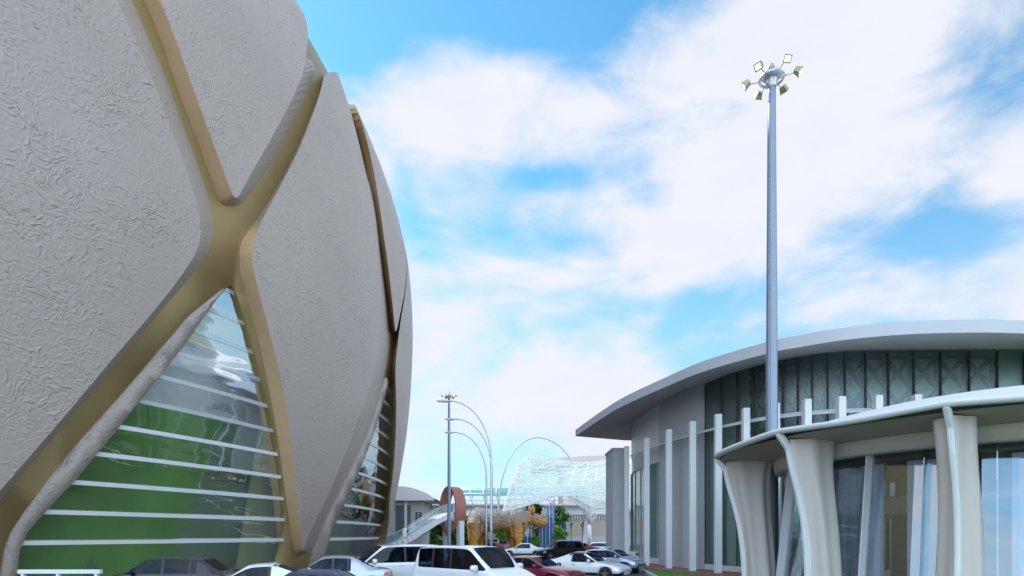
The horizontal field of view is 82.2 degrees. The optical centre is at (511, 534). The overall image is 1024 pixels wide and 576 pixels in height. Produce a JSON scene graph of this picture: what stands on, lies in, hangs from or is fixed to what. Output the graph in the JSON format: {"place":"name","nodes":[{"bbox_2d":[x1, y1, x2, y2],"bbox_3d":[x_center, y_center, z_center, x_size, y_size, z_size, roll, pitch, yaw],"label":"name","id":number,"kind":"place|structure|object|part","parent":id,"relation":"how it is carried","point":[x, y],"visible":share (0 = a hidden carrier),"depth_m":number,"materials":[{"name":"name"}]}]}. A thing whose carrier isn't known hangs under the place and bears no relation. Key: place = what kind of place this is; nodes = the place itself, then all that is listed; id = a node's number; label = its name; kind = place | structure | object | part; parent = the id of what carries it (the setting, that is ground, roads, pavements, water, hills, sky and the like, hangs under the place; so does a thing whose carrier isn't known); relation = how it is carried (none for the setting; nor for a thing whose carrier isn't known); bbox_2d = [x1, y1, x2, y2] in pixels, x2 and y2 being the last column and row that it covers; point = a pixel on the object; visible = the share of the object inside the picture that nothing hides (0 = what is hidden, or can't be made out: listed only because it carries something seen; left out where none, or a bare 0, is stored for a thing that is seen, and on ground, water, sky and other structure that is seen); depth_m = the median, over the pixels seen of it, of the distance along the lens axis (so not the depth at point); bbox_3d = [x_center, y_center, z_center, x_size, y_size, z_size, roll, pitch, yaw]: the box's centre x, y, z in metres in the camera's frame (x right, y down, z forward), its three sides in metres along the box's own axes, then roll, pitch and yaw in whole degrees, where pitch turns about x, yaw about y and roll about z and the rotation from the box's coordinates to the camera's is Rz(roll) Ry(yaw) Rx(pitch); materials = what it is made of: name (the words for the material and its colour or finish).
{"place":"outdoors","nodes":[
{"label":"outdoors","id":0,"kind":"place"},
{"bbox_2d":[385,486,439,543],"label":"vaulted house","id":1,"kind":"structure","parent":0,"point":[411,505],"depth_m":93.94,"materials":[{"name":"white paint"}]},
{"bbox_2d":[395,504,410,532],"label":"window","id":2,"kind":"structure","parent":1,"relation":"in","point":[399,507],"depth_m":93.94,"materials":[{"name":"grey glass"}]},
{"bbox_2d":[415,511,421,525],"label":"window","id":3,"kind":"structure","parent":1,"relation":"in","point":[418,514],"depth_m":93.94,"materials":[{"name":"grey glass"}]},
{"bbox_2d":[292,545,647,575],"bbox_3d":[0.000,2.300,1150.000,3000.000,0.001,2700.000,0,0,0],"label":"ground","id":4,"kind":"structure","parent":0,"point":[639,573],"depth_m":41.43,"materials":[{"name":"grey asphalt"}]},
{"bbox_2d":[17,569,102,575],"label":"entrance barrier","id":5,"kind":"object","parent":4,"relation":"on","point":[59,572],"visible":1,"depth_m":19.92,"materials":[{"name":"white metal"}]},
{"bbox_2d":[111,553,235,575],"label":"parked car","id":6,"kind":"object","parent":4,"relation":"on","point":[183,566],"visible":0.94,"depth_m":20.33,"materials":[{"name":"black metal"}]},
{"bbox_3d":[-12.105,1.110,20.232,2.322,0.469,0.147,0,0,-8],"label":"side window","id":7,"kind":"part","parent":6,"relation":"part of","materials":[{"name":"grey glass"}]},
{"bbox_3d":[-10.660,1.076,21.224,0.559,0.446,1.205,0,0,-8],"label":"rear window","id":8,"kind":"part","parent":6,"relation":"part of","materials":[{"name":"black glass"}]},
{"bbox_2d":[0,0,412,575],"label":"arena","id":9,"kind":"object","parent":4,"relation":"on","point":[206,333],"visible":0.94,"depth_m":30.90,"materials":[{"name":"beige concrete"}]},
{"bbox_2d":[231,560,297,575],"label":"parked car","id":10,"kind":"object","parent":4,"relation":"on","point":[264,569],"visible":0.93,"depth_m":16.93,"materials":[{"name":"white metal"}]},
{"bbox_3d":[-7.608,1.160,16.727,1.365,0.489,0.220,0,0,-12],"label":"side window","id":11,"kind":"part","parent":10,"relation":"part of","materials":[{"name":"grey glass"}]},
{"bbox_3d":[-6.430,1.096,17.739,1.081,0.406,1.124,0,0,-12],"label":"rear window","id":12,"kind":"part","parent":10,"relation":"part of","materials":[{"name":"grey glass"}]},
{"bbox_2d":[285,563,354,575],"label":"parked car","id":13,"kind":"object","parent":4,"relation":"on","point":[322,572],"visible":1,"depth_m":13.19,"materials":[{"name":"grey metal"}]},
{"bbox_3d":[-3.560,1.071,13.812,0.690,0.416,1.163,0,0,-10],"label":"rear window","id":14,"kind":"part","parent":13,"relation":"part of","materials":[{"name":"grey glass"}]},
{"bbox_2d":[298,552,392,575],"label":"parked car","id":15,"kind":"object","parent":4,"relation":"on","point":[355,566],"visible":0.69,"depth_m":22.43,"materials":[{"name":"silver metal"}]},
{"bbox_3d":[-7.007,1.135,22.217,1.739,0.499,0.187,0,0,-13],"label":"side window","id":16,"kind":"part","parent":15,"relation":"part of","materials":[{"name":"grey glass"}]},
{"bbox_3d":[-5.854,1.071,23.280,0.705,0.416,1.184,0,0,-13],"label":"rear window","id":17,"kind":"part","parent":15,"relation":"part of","materials":[{"name":"grey glass"}]},
{"bbox_2d":[357,544,440,575],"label":"minivan","id":18,"kind":"object","parent":4,"relation":"on","point":[399,559],"visible":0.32,"depth_m":25.20,"materials":[{"name":"white metal"}]},
{"bbox_3d":[-4.566,0.845,25.428,3.550,0.679,0.112,0,0,-32],"label":"side window","id":19,"kind":"part","parent":18,"relation":"part of","materials":[{"name":"black glass"}]},
{"bbox_2d":[385,503,468,544],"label":"staircase","id":20,"kind":"structure","parent":4,"relation":"on","point":[422,529],"depth_m":83.16,"materials":[{"name":"grey concrete"}]},
{"bbox_2d":[430,511,442,539],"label":"tree","id":21,"kind":"object","parent":4,"relation":"on","point":[436,530],"visible":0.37,"depth_m":102.86,"materials":[{"name":"green plant"}]},
{"bbox_2d":[440,392,456,544],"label":"floodlight mast","id":22,"kind":"object","parent":4,"relation":"on","point":[448,396],"visible":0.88,"depth_m":78.83,"materials":[{"name":"metal"}]},
{"bbox_2d":[439,487,465,544],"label":"copper ring","id":23,"kind":"object","parent":4,"relation":"on","point":[457,527],"visible":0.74,"depth_m":87.13,"materials":[{"name":"brown metal"}]},
{"bbox_2d":[452,514,469,538],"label":"tree","id":24,"kind":"object","parent":4,"relation":"on","point":[465,532],"visible":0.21,"depth_m":102.61,"materials":[{"name":"green plant"}]},
{"bbox_2d":[437,400,492,545],"bbox_3d":[-2.639,-2.708,33.526,3.300,10.017,0.400,0,0,0],"label":"street lamp","id":25,"kind":"object","parent":4,"relation":"on","point":[491,535],"visible":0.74,"depth_m":33.47,"materials":[{"name":"metal"}]},
{"bbox_2d":[445,432,486,545],"bbox_3d":[-3.362,-2.708,43.828,3.300,10.017,0.400,0,0,0],"label":"street lamp","id":26,"kind":"object","parent":4,"relation":"on","point":[486,486],"visible":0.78,"depth_m":43.78,"materials":[{"name":"metal"}]},
{"bbox_2d":[445,418,492,534],"bbox_3d":[-2.790,-2.708,38.779,3.300,10.017,0.400,0,0,0],"label":"street lamp","id":27,"kind":"object","parent":4,"relation":"on","point":[489,455],"visible":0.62,"depth_m":38.74,"materials":[{"name":"metal"}]},
{"bbox_2d":[412,542,535,575],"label":"minivan","id":28,"kind":"object","parent":4,"relation":"on","point":[459,560],"visible":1,"depth_m":20.32,"materials":[{"name":"white metal"}]},
{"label":"side window","id":29,"kind":"part","parent":28,"relation":"part of","materials":[{"name":"black glass"}]},
{"bbox_2d":[429,539,561,546],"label":"hedge","id":30,"kind":"object","parent":4,"relation":"on","point":[435,541],"visible":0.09,"depth_m":96.61,"materials":[{"name":"green plant"}]},
{"bbox_2d":[483,542,509,548],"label":"parked car","id":31,"kind":"object","parent":4,"relation":"on","point":[496,544],"visible":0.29,"depth_m":73.06,"materials":[{"name":"red metal"}]},
{"bbox_2d":[493,530,509,539],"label":"shrub","id":32,"kind":"object","parent":4,"relation":"on","point":[501,535],"visible":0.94,"depth_m":91.33,"materials":[{"name":"green plant"}]},
{"bbox_2d":[496,540,508,544],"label":"parked car","id":33,"kind":"object","parent":4,"relation":"on","point":[504,542],"visible":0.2,"depth_m":82.51,"materials":[{"name":"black metal"}]},
{"bbox_2d":[467,505,547,547],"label":"rhinoceros statue","id":34,"kind":"object","parent":4,"relation":"on","point":[511,522],"visible":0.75,"depth_m":91.17,"materials":[{"name":"gold metal"}]},
{"bbox_2d":[505,543,542,555],"bbox_3d":[1.163,1.572,61.000,4.497,1.456,2.263,0,0,2],"label":"parked car","id":35,"kind":"object","parent":4,"relation":"on","point":[525,549],"visible":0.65,"depth_m":60.15,"materials":[{"name":"white metal"}]},
{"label":"side window","id":36,"kind":"part","parent":35,"relation":"part of","materials":[{"name":"grey glass"}]},
{"bbox_2d":[522,521,525,542],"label":"lantern post","id":37,"kind":"object","parent":4,"relation":"on","point":[523,524],"visible":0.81,"depth_m":87.96,"materials":[{"name":"black metal"}]},
{"bbox_2d":[524,533,531,543],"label":"slat screen","id":38,"kind":"object","parent":4,"relation":"on","point":[526,539],"visible":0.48,"depth_m":95.50,"materials":[{"name":"blue paint"}]},
{"bbox_2d":[528,521,530,542],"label":"lantern post","id":39,"kind":"object","parent":4,"relation":"on","point":[529,524],"visible":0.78,"depth_m":87.95,"materials":[{"name":"black metal"}]},
{"bbox_2d":[527,514,538,536],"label":"tree","id":40,"kind":"object","parent":4,"relation":"on","point":[536,532],"visible":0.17,"depth_m":111.68,"materials":[{"name":"green plant"}]},
{"bbox_2d":[461,487,605,543],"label":"covered footbridge","id":41,"kind":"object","parent":4,"relation":"on","point":[470,492],"visible":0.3,"depth_m":117.97,"materials":[{"name":"metal"}]},
{"bbox_2d":[525,503,542,534],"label":"tree","id":42,"kind":"object","parent":4,"relation":"on","point":[538,508],"visible":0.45,"depth_m":107.52,"materials":[{"name":"green plant"}]},
{"bbox_2d":[530,535,541,545],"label":"shrub","id":43,"kind":"object","parent":4,"relation":"on","point":[534,540],"visible":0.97,"depth_m":91.73,"materials":[{"name":"green plant"}]},
{"bbox_2d":[539,498,554,547],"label":"slat screen","id":44,"kind":"object","parent":4,"relation":"on","point":[546,533],"visible":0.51,"depth_m":95.45,"materials":[{"name":"blue paint"}]},
{"bbox_2d":[512,553,585,575],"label":"parked car","id":45,"kind":"object","parent":4,"relation":"on","point":[539,565],"visible":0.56,"depth_m":24.58,"materials":[{"name":"red metal"}]},
{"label":"side window","id":46,"kind":"part","parent":45,"relation":"part of","materials":[{"name":"black glass"}]},
{"bbox_2d":[536,540,585,558],"bbox_3d":[4.599,1.387,55.000,4.598,1.826,2.263,0,0,-20],"label":"parked car","id":47,"kind":"object","parent":4,"relation":"on","point":[556,548],"visible":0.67,"depth_m":54.20,"materials":[{"name":"black metal"}]},
{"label":"side window","id":48,"kind":"part","parent":47,"relation":"part of","materials":[{"name":"black glass"}]},
{"bbox_2d":[552,525,569,539],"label":"shrub","id":49,"kind":"object","parent":4,"relation":"on","point":[560,533],"visible":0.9,"depth_m":91.63,"materials":[{"name":"green plant"}]},
{"bbox_2d":[551,504,571,525],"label":"tree","id":50,"kind":"object","parent":4,"relation":"on","point":[561,516],"visible":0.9,"depth_m":98.21,"materials":[{"name":"green plant"}]},
{"bbox_2d":[561,522,566,539],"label":"slat screen","id":51,"kind":"object","parent":4,"relation":"on","point":[564,526],"visible":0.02,"depth_m":101.25,"materials":[{"name":"blue paint"}]},
{"bbox_2d":[502,451,634,543],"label":"gridshell canopy","id":52,"kind":"object","parent":4,"relation":"on","point":[539,477],"visible":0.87,"depth_m":97.97,"materials":[{"name":"white glass"}]},
{"bbox_2d":[581,521,583,541],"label":"lantern post","id":53,"kind":"object","parent":4,"relation":"on","point":[582,524],"visible":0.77,"depth_m":87.95,"materials":[{"name":"black metal"}]},
{"bbox_2d":[582,542,599,549],"bbox_3d":[7.100,1.547,63.000,4.397,1.506,2.263,0,0,-10],"label":"parked car","id":54,"kind":"object","parent":4,"relation":"on","point":[587,546],"visible":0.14,"depth_m":62.40,"materials":[{"name":"red metal"}]},
{"bbox_2d":[551,551,631,575],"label":"parked car","id":55,"kind":"object","parent":4,"relation":"on","point":[588,563],"visible":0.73,"depth_m":30.07,"materials":[{"name":"white metal"}]},
{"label":"side window","id":56,"kind":"part","parent":55,"relation":"part of","materials":[{"name":"black glass"}]},
{"bbox_2d":[589,542,605,548],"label":"parked car","id":57,"kind":"object","parent":4,"relation":"on","point":[601,545],"visible":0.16,"depth_m":68.18,"materials":[{"name":"white metal"}]},
{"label":"side window","id":58,"kind":"part","parent":57,"relation":"part of","materials":[{"name":"grey glass"}]},
{"bbox_2d":[586,547,645,572],"bbox_3d":[5.990,1.513,35.999,4.198,1.574,2.263,0,0,35],"label":"parked car","id":59,"kind":"object","parent":4,"relation":"on","point":[635,564],"visible":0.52,"depth_m":35.01,"materials":[{"name":"grey metal"}]},
{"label":"side window","id":60,"kind":"part","parent":59,"relation":"part of","materials":[{"name":"blue glass"}]},
{"bbox_2d":[604,547,638,557],"bbox_3d":[8.115,1.622,48.000,4.497,1.356,2.263,0,0,10],"label":"parked car","id":61,"kind":"object","parent":4,"relation":"on","point":[634,553],"visible":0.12,"depth_m":46.86,"materials":[{"name":"white metal"}]},
{"bbox_2d":[639,569,656,575],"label":"kerb","id":62,"kind":"structure","parent":4,"relation":"on","point":[646,572],"depth_m":33.88,"materials":[{"name":"concrete"}]},
{"bbox_2d":[645,569,705,575],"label":"lawn","id":63,"kind":"structure","parent":4,"relation":"on","point":[659,573],"depth_m":32.47,"materials":[{"name":"green plant"}]},
{"bbox_2d":[742,54,802,568],"bbox_3d":[10.626,-8.500,24.000,2.251,21.600,2.316,0,0,0],"label":"floodlight mast","id":64,"kind":"object","parent":4,"relation":"on","point":[770,77],"visible":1,"depth_m":23.84,"materials":[{"name":"metal"}]},
{"bbox_2d":[575,319,1023,575],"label":"exhibition hall","id":65,"kind":"structure","parent":4,"relation":"on","point":[679,429],"depth_m":32.53,"materials":[{"name":"white paint"}]},
{"bbox_2d":[714,385,1023,575],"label":"pavilion","id":66,"kind":"structure","parent":4,"relation":"on","point":[951,466],"depth_m":16.90,"materials":[{"name":"white paint"}]},
{"bbox_2d":[431,504,643,544],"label":"long building","id":67,"kind":"structure","parent":0,"point":[598,529],"depth_m":135.00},
{"bbox_2d":[496,436,588,539],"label":"steel arch","id":68,"kind":"structure","parent":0,"point":[557,444],"depth_m":111.86,"materials":[{"name":"white paint"}]},
{"bbox_2d":[558,456,643,503],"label":"building","id":69,"kind":"structure","parent":0,"point":[586,459],"depth_m":154.00,"materials":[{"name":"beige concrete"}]},
{"bbox_2d":[296,0,1023,503],"label":"sky","id":70,"kind":"structure","parent":0,"point":[578,188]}
]}

